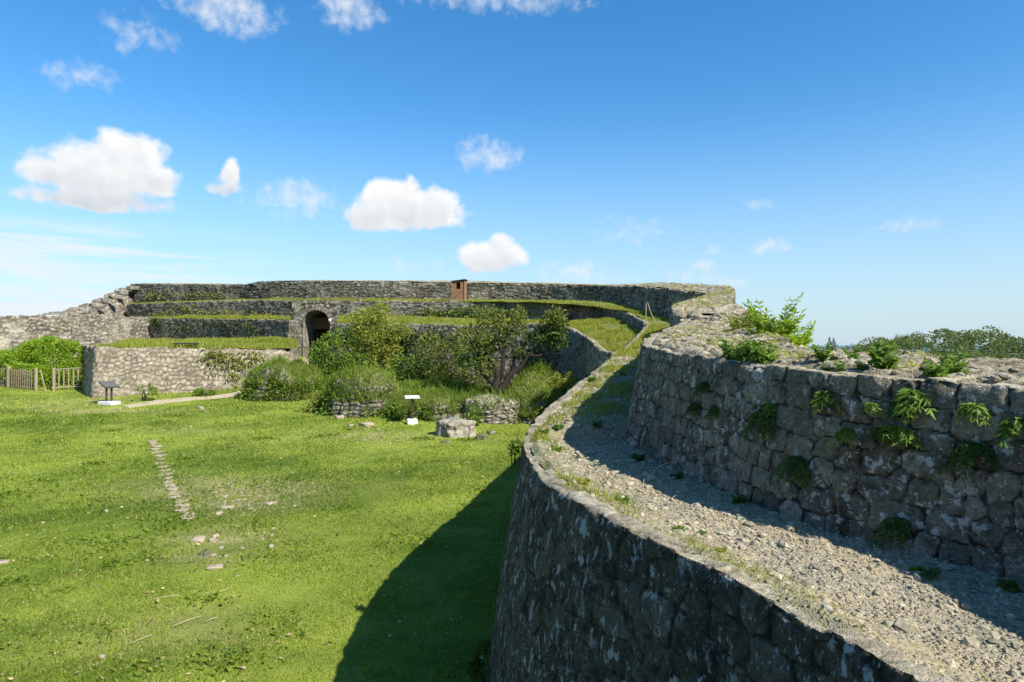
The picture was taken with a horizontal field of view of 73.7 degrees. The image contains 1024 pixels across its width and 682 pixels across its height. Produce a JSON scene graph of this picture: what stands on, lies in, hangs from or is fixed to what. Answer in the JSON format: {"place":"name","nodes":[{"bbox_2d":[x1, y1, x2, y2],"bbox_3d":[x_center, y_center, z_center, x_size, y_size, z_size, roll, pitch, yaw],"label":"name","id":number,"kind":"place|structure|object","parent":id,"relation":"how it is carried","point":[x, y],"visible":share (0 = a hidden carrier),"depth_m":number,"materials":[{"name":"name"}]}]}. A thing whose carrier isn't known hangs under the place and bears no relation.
{"place":"outdoors","nodes":[
{"label":"outdoors","id":0,"kind":"place"},
{"bbox_2d":[92,335,297,348],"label":"grass","id":1,"kind":"structure","parent":0,"point":[206,342],"depth_m":47.21,"materials":[{"name":"green plant"}]},
{"bbox_2d":[121,357,315,407],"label":"dirt path","id":2,"kind":"structure","parent":0,"point":[228,395],"depth_m":41.24,"materials":[{"name":"beige soil"}]},
{"bbox_2d":[128,297,397,303],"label":"grass","id":3,"kind":"structure","parent":0,"point":[291,299],"depth_m":56.84,"materials":[{"name":"green plant"}]},
{"bbox_2d":[0,357,530,681],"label":"lawn","id":4,"kind":"structure","parent":0,"point":[219,502],"depth_m":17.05,"materials":[{"name":"green plant"}]},
{"bbox_2d":[0,366,37,390],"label":"picket fence","id":5,"kind":"object","parent":4,"relation":"on","point":[35,377],"visible":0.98,"depth_m":44.46,"materials":[{"name":"brown wood"}]},
{"bbox_2d":[0,334,83,386],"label":"bramble bank","id":6,"kind":"structure","parent":4,"relation":"on","point":[27,356],"depth_m":46.16,"materials":[{"name":"green plant"}]},
{"bbox_2d":[49,367,84,390],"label":"wooden gate","id":7,"kind":"structure","parent":4,"relation":"on","point":[53,383],"depth_m":44.06,"materials":[{"name":"brown wood"}]},
{"bbox_2d":[0,313,150,369],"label":"stone wall","id":8,"kind":"structure","parent":4,"relation":"on","point":[90,329],"depth_m":55.53,"materials":[{"name":"grey stone"}]},
{"bbox_2d":[79,344,89,382],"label":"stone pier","id":9,"kind":"structure","parent":4,"relation":"on","point":[84,351],"depth_m":46.46,"materials":[{"name":"grey stone"}]},
{"bbox_2d":[42,288,132,315],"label":"stone wall","id":10,"kind":"structure","parent":4,"relation":"on","point":[116,307],"depth_m":66.22,"materials":[{"name":"grey stone"}]},
{"bbox_2d":[88,303,103,307],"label":"stone block","id":11,"kind":"structure","parent":10,"relation":"on","point":[95,305],"depth_m":60.93,"materials":[{"name":"grey stone"}]},
{"bbox_2d":[108,294,121,298],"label":"stone block","id":12,"kind":"structure","parent":10,"relation":"on","point":[113,296],"depth_m":65.40,"materials":[{"name":"grey stone"}]},
{"bbox_2d":[98,381,119,404],"bbox_3d":[-23.491,3.031,39.801,1.050,1.364,0.980,0,0,22],"label":"information board","id":13,"kind":"object","parent":4,"relation":"on","point":[106,385],"visible":1,"depth_m":39.65,"materials":[{"name":"grey metal"}]},
{"bbox_2d":[136,383,159,400],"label":"bush","id":14,"kind":"object","parent":4,"relation":"on","point":[154,391],"visible":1,"depth_m":40.76,"materials":[{"name":"green plant"}]},
{"bbox_2d":[83,346,298,397],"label":"stone wall","id":15,"kind":"structure","parent":4,"relation":"on","point":[162,369],"depth_m":43.14,"materials":[{"name":"grey stone"}]},
{"bbox_2d":[197,348,269,388],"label":"wall creeper","id":16,"kind":"object","parent":15,"relation":"attached to","point":[223,358],"depth_m":44.55,"materials":[{"name":"green plant"}]},
{"bbox_2d":[191,387,218,396],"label":"bush","id":17,"kind":"object","parent":4,"relation":"on","point":[204,392],"visible":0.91,"depth_m":42.50,"materials":[{"name":"green plant"}]},
{"bbox_2d":[199,549,210,556],"bbox_3d":[-7.470,5.202,16.612,0.306,0.264,0.233,0,0,26],"label":"lawn stone","id":18,"kind":"object","parent":4,"relation":"on","point":[205,552],"visible":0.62,"depth_m":16.54,"materials":[{"name":"grey stone"}]},
{"bbox_2d":[205,564,223,569],"bbox_3d":[-6.852,5.226,15.745,0.403,0.113,0.262,0,0,-24],"label":"lawn stone","id":19,"kind":"object","parent":4,"relation":"on","point":[214,566],"visible":0.97,"depth_m":15.67,"materials":[{"name":"grey stone"}]},
{"bbox_2d":[149,318,300,356],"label":"stone wall","id":20,"kind":"structure","parent":4,"relation":"on","point":[285,328],"depth_m":56.24,"materials":[{"name":"grey stone"}]},
{"bbox_2d":[147,317,259,336],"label":"wall creeper","id":21,"kind":"object","parent":20,"relation":"attached to","point":[242,324],"depth_m":58.26,"materials":[{"name":"green plant"}]},
{"bbox_2d":[85,405,413,576],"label":"pebbles","id":22,"kind":"object","parent":4,"relation":"on","point":[225,496],"visible":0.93,"depth_m":21.00,"materials":[{"name":"stone"}]},
{"bbox_2d":[0,411,511,681],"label":"clover","id":23,"kind":"object","parent":4,"relation":"on","point":[200,658],"visible":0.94,"depth_m":17.04,"materials":[{"name":"green plant"}]},
{"bbox_2d":[0,419,516,681],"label":"grass tufts","id":24,"kind":"object","parent":4,"relation":"on","point":[242,667],"visible":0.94,"depth_m":15.82,"materials":[{"name":"green plant"}]},
{"bbox_2d":[234,351,329,401],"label":"bush","id":25,"kind":"object","parent":4,"relation":"on","point":[280,377],"visible":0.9,"depth_m":41.15,"materials":[{"name":"green plant"}]},
{"bbox_2d":[294,388,323,413],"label":"bush","id":26,"kind":"object","parent":4,"relation":"on","point":[313,406],"visible":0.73,"depth_m":37.36,"materials":[{"name":"green plant"}]},
{"bbox_2d":[292,300,340,357],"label":"stone gateway","id":27,"kind":"object","parent":4,"relation":"on","point":[313,317],"visible":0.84,"depth_m":54.27,"materials":[{"name":"grey stone"}]},
{"bbox_2d":[306,325,378,381],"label":"round bush","id":28,"kind":"object","parent":4,"relation":"on","point":[320,355],"visible":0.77,"depth_m":44.33,"materials":[{"name":"green plant"}]},
{"bbox_2d":[315,360,404,417],"bbox_3d":[-8.143,2.673,37.377,5.485,3.837,4.787,0,0,0],"label":"stone mound","id":29,"kind":"object","parent":4,"relation":"on","point":[365,391],"visible":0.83,"depth_m":36.02,"materials":[{"name":"green plant"}]},
{"bbox_2d":[359,422,374,426],"bbox_3d":[-7.071,4.120,33.294,0.535,0.349,0.746,0,0,36],"label":"lawn stone","id":30,"kind":"object","parent":4,"relation":"on","point":[368,424],"visible":0.54,"depth_m":33.07,"materials":[{"name":"grey stone"}]},
{"bbox_2d":[342,302,413,370],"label":"yellow green tree","id":31,"kind":"object","parent":4,"relation":"on","point":[369,337],"visible":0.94,"depth_m":44.89,"materials":[{"name":"green plant"}]},
{"bbox_2d":[379,402,410,420],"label":"bush","id":32,"kind":"object","parent":4,"relation":"on","point":[395,413],"visible":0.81,"depth_m":34.83,"materials":[{"name":"green plant"}]},
{"bbox_2d":[404,395,419,424],"bbox_3d":[-4.944,3.433,33.809,0.720,1.442,0.498,0,0,-14],"label":"lectern sign","id":33,"kind":"object","parent":4,"relation":"on","point":[412,420],"visible":0.97,"depth_m":33.78,"materials":[{"name":"white concrete"}]},
{"bbox_2d":[373,380,480,421],"bbox_3d":[-3.685,3.317,35.917,6.918,2.951,3.908,0,0,0],"label":"stone mound","id":34,"kind":"object","parent":4,"relation":"on","point":[433,404],"visible":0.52,"depth_m":34.98,"materials":[{"name":"green plant"}]},
{"bbox_2d":[400,368,489,394],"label":"grassy bank","id":35,"kind":"structure","parent":4,"relation":"on","point":[410,384],"depth_m":38.22,"materials":[{"name":"plant"}]},
{"bbox_2d":[388,353,450,385],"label":"bright bush","id":36,"kind":"object","parent":35,"relation":"on","point":[401,372],"visible":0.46,"depth_m":40.54,"materials":[{"name":"green plant"}]},
{"bbox_2d":[413,325,498,386],"bbox_3d":[-3.163,0.898,39.331,5.150,3.679,3.466,0,0,0],"label":"bush","id":37,"kind":"object","parent":35,"relation":"on","point":[444,345],"visible":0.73,"depth_m":39.15,"materials":[{"name":"green plant"}]},
{"bbox_2d":[130,279,767,326],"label":"stone wall","id":38,"kind":"structure","parent":4,"relation":"on","point":[693,301],"depth_m":53.96,"materials":[{"name":"grey stone"}]},
{"bbox_2d":[143,288,228,301],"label":"wall creeper","id":39,"kind":"object","parent":38,"relation":"attached to","point":[149,295],"depth_m":66.19,"materials":[{"name":"green plant"}]},
{"bbox_2d":[435,417,475,437],"bbox_3d":[-2.588,4.038,31.115,1.890,1.008,1.439,0,0,-17],"label":"large stone block","id":40,"kind":"object","parent":4,"relation":"on","point":[454,427],"visible":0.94,"depth_m":30.67,"materials":[{"name":"grey stone"}]},
{"bbox_2d":[327,323,617,385],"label":"stone wall","id":41,"kind":"structure","parent":4,"relation":"on","point":[583,355],"depth_m":43.25,"materials":[{"name":"grey stone"}]},
{"bbox_2d":[368,325,560,370],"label":"wall creeper","id":42,"kind":"object","parent":41,"relation":"attached to","point":[429,335],"depth_m":46.29,"materials":[{"name":"green plant"}]},
{"bbox_2d":[460,405,486,425],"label":"bush","id":43,"kind":"object","parent":4,"relation":"on","point":[475,415],"visible":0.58,"depth_m":33.59,"materials":[{"name":"green plant"}]},
{"bbox_2d":[464,638,490,681],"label":"bush","id":44,"kind":"object","parent":4,"relation":"on","point":[482,646],"visible":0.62,"depth_m":10.53,"materials":[{"name":"green plant"}]},
{"bbox_2d":[476,432,486,439],"bbox_3d":[-1.322,4.324,30.339,0.464,0.525,0.668,0,0,13],"label":"lawn stone","id":45,"kind":"object","parent":4,"relation":"on","point":[480,435],"visible":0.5,"depth_m":30.06,"materials":[{"name":"grey stone"}]},
{"bbox_2d":[338,300,649,349],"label":"stone wall","id":46,"kind":"structure","parent":4,"relation":"on","point":[574,311],"depth_m":49.35,"materials":[{"name":"grey stone"}]},
{"bbox_2d":[403,302,543,317],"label":"wall creeper","id":47,"kind":"object","parent":46,"relation":"attached to","point":[455,311],"depth_m":50.24,"materials":[{"name":"green plant"}]},
{"bbox_2d":[454,381,536,423],"bbox_3d":[-0.508,3.167,35.119,4.933,2.748,3.332,0,0,0],"label":"stone mound","id":48,"kind":"object","parent":4,"relation":"on","point":[496,408],"visible":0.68,"depth_m":34.16,"materials":[{"name":"stone"}]},
{"bbox_2d":[499,355,583,423],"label":"grassy bank","id":49,"kind":"structure","parent":4,"relation":"on","point":[529,383],"depth_m":34.65,"materials":[{"name":"plant"}]},
{"bbox_2d":[451,303,569,394],"bbox_3d":[-0.065,0.664,35.812,6.443,5.324,2.853,0,0,0],"label":"leaning tree","id":50,"kind":"object","parent":49,"relation":"on","point":[558,321],"visible":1,"depth_m":35.45,"materials":[{"name":"green plant"}]},
{"bbox_2d":[520,348,567,378],"bbox_3d":[1.731,1.830,36.264,2.905,3.018,1.538,0,0,18],"label":"bush","id":51,"kind":"object","parent":49,"relation":"on","point":[542,356],"visible":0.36,"depth_m":36.02,"materials":[{"name":"green plant"}]},
{"bbox_2d":[547,371,577,395],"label":"bush","id":52,"kind":"object","parent":4,"relation":"on","point":[563,382],"visible":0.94,"depth_m":33.33,"materials":[{"name":"green plant"}]},
{"bbox_2d":[486,356,949,681],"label":"stone wall","id":53,"kind":"structure","parent":4,"relation":"on","point":[591,589],"depth_m":5.74,"materials":[{"name":"grey stone"}]},
{"bbox_2d":[506,431,523,465],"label":"bush","id":54,"kind":"object","parent":53,"relation":"attached to","point":[516,445],"visible":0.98,"depth_m":11.16,"materials":[{"name":"green plant"}]},
{"bbox_2d":[336,314,639,350],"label":"grass","id":55,"kind":"structure","parent":0,"point":[594,325],"depth_m":40.74,"materials":[{"name":"green plant"}]},
{"bbox_2d":[344,297,669,349],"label":"terrace ground","id":56,"kind":"structure","parent":0,"point":[662,322],"depth_m":42.85,"materials":[{"name":"green plant"}]},
{"bbox_2d":[450,279,467,300],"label":"wooden booth","id":57,"kind":"object","parent":56,"relation":"on","point":[459,290],"visible":0.82,"depth_m":51.78,"materials":[{"name":"brown wood"}]},
{"bbox_2d":[0,0,1023,345],"label":"sky","id":58,"kind":"structure","parent":0,"point":[864,159],"materials":[{"name":"blue"}]},
{"bbox_2d":[530,349,1023,681],"bbox_3d":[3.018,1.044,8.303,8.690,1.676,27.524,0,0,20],"label":"path","id":59,"kind":"structure","parent":0,"point":[826,619],"depth_m":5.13,"materials":[{"name":"grey gravel"}]},
{"bbox_2d":[575,477,591,484],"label":"walkway weed","id":60,"kind":"object","parent":59,"relation":"on","point":[585,480],"visible":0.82,"depth_m":7.84,"materials":[{"name":"green plant"}]},
{"bbox_2d":[615,494,630,503],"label":"walkway weed","id":61,"kind":"object","parent":59,"relation":"on","point":[627,499],"visible":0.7,"depth_m":7.05,"materials":[{"name":"green plant"}]},
{"bbox_2d":[630,453,645,460],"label":"walkway weed","id":62,"kind":"object","parent":59,"relation":"on","point":[635,456],"visible":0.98,"depth_m":9.64,"materials":[{"name":"green plant"}]},
{"bbox_2d":[669,472,685,478],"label":"walkway weed","id":63,"kind":"object","parent":59,"relation":"on","point":[677,476],"visible":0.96,"depth_m":8.32,"materials":[{"name":"green plant"}]},
{"bbox_2d":[714,547,726,553],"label":"walkway weed","id":64,"kind":"object","parent":59,"relation":"on","point":[724,550],"visible":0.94,"depth_m":5.43,"materials":[{"name":"green plant"}]},
{"bbox_2d":[730,494,749,503],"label":"walkway weed","id":65,"kind":"object","parent":59,"relation":"on","point":[739,498],"visible":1,"depth_m":7.05,"materials":[{"name":"green plant"}]},
{"bbox_2d":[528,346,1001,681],"bbox_3d":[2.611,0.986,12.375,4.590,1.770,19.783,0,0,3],"label":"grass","id":66,"kind":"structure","parent":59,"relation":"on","point":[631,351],"depth_m":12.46,"materials":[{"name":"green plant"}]},
{"bbox_2d":[908,565,925,571],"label":"walkway weed","id":67,"kind":"object","parent":59,"relation":"on","point":[917,568],"visible":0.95,"depth_m":5.16,"materials":[{"name":"green plant"}]},
{"bbox_2d":[919,567,941,580],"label":"walkway weed","id":68,"kind":"object","parent":59,"relation":"on","point":[932,573],"visible":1,"depth_m":5.02,"materials":[{"name":"green plant"}]},
{"bbox_2d":[996,578,1022,593],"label":"walkway weed","id":69,"kind":"object","parent":59,"relation":"on","point":[1012,586],"visible":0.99,"depth_m":4.84,"materials":[{"name":"green plant"}]},
{"bbox_2d":[625,312,1023,585],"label":"stone wall","id":70,"kind":"structure","parent":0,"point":[863,489],"depth_m":6.20,"materials":[{"name":"grey stone"}]},
{"bbox_2d":[683,402,700,415],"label":"wall fern","id":71,"kind":"object","parent":70,"relation":"attached to","point":[691,407],"depth_m":8.47,"materials":[{"name":"green plant"}]},
{"bbox_2d":[690,381,710,397],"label":"wall fern","id":72,"kind":"object","parent":70,"relation":"attached to","point":[700,388],"depth_m":8.26,"materials":[{"name":"green plant"}]},
{"bbox_2d":[706,405,719,419],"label":"wall fern","id":73,"kind":"object","parent":70,"relation":"attached to","point":[713,409],"depth_m":7.93,"materials":[{"name":"green plant"}]},
{"bbox_2d":[718,338,739,359],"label":"leafy clump","id":74,"kind":"object","parent":70,"relation":"attached to","point":[727,349],"visible":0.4,"depth_m":8.13,"materials":[{"name":"green plant"}]},
{"bbox_2d":[722,308,755,330],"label":"feathery shrub","id":75,"kind":"object","parent":70,"relation":"on","point":[734,324],"visible":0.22,"depth_m":14.49,"materials":[{"name":"green plant"}]},
{"bbox_2d":[730,335,767,361],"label":"leafy clump","id":76,"kind":"object","parent":70,"relation":"on","point":[742,351],"visible":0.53,"depth_m":7.80,"materials":[{"name":"green plant"}]},
{"bbox_2d":[740,408,777,439],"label":"wall fern","id":77,"kind":"object","parent":70,"relation":"attached to","point":[757,414],"depth_m":6.92,"materials":[{"name":"green plant"}]},
{"bbox_2d":[748,342,779,363],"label":"leafy clump","id":78,"kind":"object","parent":70,"relation":"attached to","point":[766,356],"visible":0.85,"depth_m":7.53,"materials":[{"name":"green plant"}]},
{"bbox_2d":[762,401,777,417],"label":"wall plant","id":79,"kind":"object","parent":70,"relation":"attached to","point":[767,408],"depth_m":6.92,"materials":[{"name":"green plant"}]},
{"bbox_2d":[742,292,806,346],"bbox_3d":[4.969,-0.212,12.931,1.160,1.461,1.095,0,0,26],"label":"feathery shrub","id":80,"kind":"object","parent":70,"relation":"on","point":[770,325],"visible":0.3,"depth_m":12.68,"materials":[{"name":"green plant"}]},
{"bbox_2d":[770,455,811,487],"bbox_3d":[2.661,1.234,6.481,0.247,0.292,0.429,0,0,-43],"label":"wall fern","id":81,"kind":"object","parent":70,"relation":"attached to","point":[799,464],"depth_m":6.42,"materials":[{"name":"green plant"}]},
{"bbox_2d":[771,312,815,348],"bbox_3d":[5.949,-0.062,14.384,0.968,1.174,0.897,0,0,0],"label":"feathery shrub","id":82,"kind":"object","parent":70,"relation":"on","point":[808,340],"visible":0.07,"depth_m":14.22,"materials":[{"name":"green plant"}]},
{"bbox_2d":[779,318,813,346],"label":"feathery shrub","id":83,"kind":"object","parent":70,"relation":"on","point":[802,328],"visible":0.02,"depth_m":13.21,"materials":[{"name":"green plant"}]},
{"bbox_2d":[810,342,834,361],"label":"wall top plant","id":84,"kind":"object","parent":70,"relation":"on","point":[820,356],"depth_m":7.09,"materials":[{"name":"green plant"}]},
{"bbox_2d":[807,390,840,417],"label":"wall plant","id":85,"kind":"object","parent":70,"relation":"attached to","point":[816,400],"depth_m":6.27,"materials":[{"name":"green plant"}]},
{"bbox_2d":[834,359,845,371],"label":"wall top plant","id":86,"kind":"object","parent":70,"relation":"on","point":[840,367],"depth_m":6.53,"materials":[{"name":"green plant"}]},
{"bbox_2d":[828,426,859,445],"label":"wall plant","id":87,"kind":"object","parent":70,"relation":"attached to","point":[839,434],"depth_m":6.03,"materials":[{"name":"green plant"}]},
{"bbox_2d":[843,342,861,358],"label":"wall top plant","id":88,"kind":"object","parent":70,"relation":"on","point":[854,355],"depth_m":7.36,"materials":[{"name":"green plant"}]},
{"bbox_2d":[855,358,866,369],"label":"wall top plant","id":89,"kind":"object","parent":70,"relation":"on","point":[859,365],"depth_m":6.54,"materials":[{"name":"green plant"}]},
{"bbox_2d":[861,402,882,416],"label":"wall plant","id":90,"kind":"object","parent":70,"relation":"attached to","point":[867,406],"depth_m":5.86,"materials":[{"name":"green plant"}]},
{"bbox_2d":[866,427,891,445],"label":"wall fern","id":91,"kind":"object","parent":70,"relation":"attached to","point":[874,434],"depth_m":5.79,"materials":[{"name":"green plant"}]},
{"bbox_2d":[867,338,901,369],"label":"wall top plant","id":92,"kind":"object","parent":70,"relation":"on","point":[886,359],"depth_m":6.33,"materials":[{"name":"green plant"}]},
{"bbox_2d":[873,516,911,550],"bbox_3d":[3.105,1.569,5.582,0.267,0.252,0.285,0,0,-42],"label":"wall fern","id":93,"kind":"object","parent":70,"relation":"attached to","point":[885,530],"depth_m":5.55,"materials":[{"name":"green plant"}]},
{"bbox_2d":[878,425,909,449],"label":"wall plant","id":94,"kind":"object","parent":70,"relation":"attached to","point":[891,430],"depth_m":5.69,"materials":[{"name":"green plant"}]},
{"bbox_2d":[884,400,918,425],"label":"wall fern","id":95,"kind":"object","parent":70,"relation":"attached to","point":[891,407],"depth_m":5.68,"materials":[{"name":"green plant"}]},
{"bbox_2d":[893,428,922,450],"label":"wall plant","id":96,"kind":"object","parent":70,"relation":"attached to","point":[909,433],"depth_m":5.59,"materials":[{"name":"green plant"}]},
{"bbox_2d":[890,388,939,419],"bbox_3d":[3.290,0.514,5.610,0.281,0.259,0.373,0,0,-34],"label":"wall plant","id":97,"kind":"object","parent":70,"relation":"attached to","point":[916,396],"depth_m":5.58,"materials":[{"name":"green plant"}]},
{"bbox_2d":[920,350,950,376],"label":"wall top plant","id":98,"kind":"object","parent":70,"relation":"on","point":[934,370],"depth_m":5.82,"materials":[{"name":"green plant"}]},
{"bbox_2d":[935,351,970,373],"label":"wall top plant","id":99,"kind":"object","parent":70,"relation":"on","point":[959,366],"depth_m":5.99,"materials":[{"name":"green plant"}]},
{"bbox_2d":[938,441,1002,478],"bbox_3d":[3.518,0.920,5.250,0.394,0.289,0.270,0,0,27],"label":"wall fern","id":100,"kind":"object","parent":70,"relation":"attached to","point":[964,450],"depth_m":5.21,"materials":[{"name":"green plant"}]},
{"bbox_2d":[955,402,992,426],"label":"wall plant","id":101,"kind":"object","parent":70,"relation":"attached to","point":[965,408],"depth_m":5.25,"materials":[{"name":"green plant"}]},
{"bbox_2d":[994,417,1023,451],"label":"wall plant","id":102,"kind":"object","parent":70,"relation":"attached to","point":[1017,424],"depth_m":5.03,"materials":[{"name":"green plant"}]},
{"bbox_2d":[808,346,1023,354],"bbox_3d":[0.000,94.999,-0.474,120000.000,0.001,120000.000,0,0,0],"label":"sea","id":103,"kind":"structure","parent":0,"point":[903,348],"depth_m":20975.90,"materials":[{"name":"blue liquid"}]},
{"bbox_2d":[924,350,1023,358],"bbox_3d":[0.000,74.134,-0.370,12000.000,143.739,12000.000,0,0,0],"label":"ground","id":104,"kind":"structure","parent":0,"point":[973,354],"depth_m":239.60,"materials":[{"name":"green plant"}]},
{"bbox_2d":[837,325,1023,359],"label":"wood","id":105,"kind":"object","parent":104,"relation":"on","point":[1013,344],"visible":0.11,"depth_m":240.48,"materials":[{"name":"green plant"}]},
{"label":"terrace ground","id":106,"kind":"structure","parent":0,"visible":0},
{"bbox_2d":[125,300,291,319],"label":"stone wall","id":107,"kind":"structure","parent":106,"relation":"on","point":[280,307],"depth_m":59.90,"materials":[{"name":"grey stone"}]},
{"bbox_2d":[148,302,274,315],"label":"wall creeper","id":108,"kind":"object","parent":107,"relation":"attached to","point":[215,312],"depth_m":60.67,"materials":[{"name":"green plant"}]},
{"bbox_2d":[129,313,291,319],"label":"grass","id":109,"kind":"structure","parent":106,"relation":"on","point":[237,316],"depth_m":57.51,"materials":[{"name":"green plant"}]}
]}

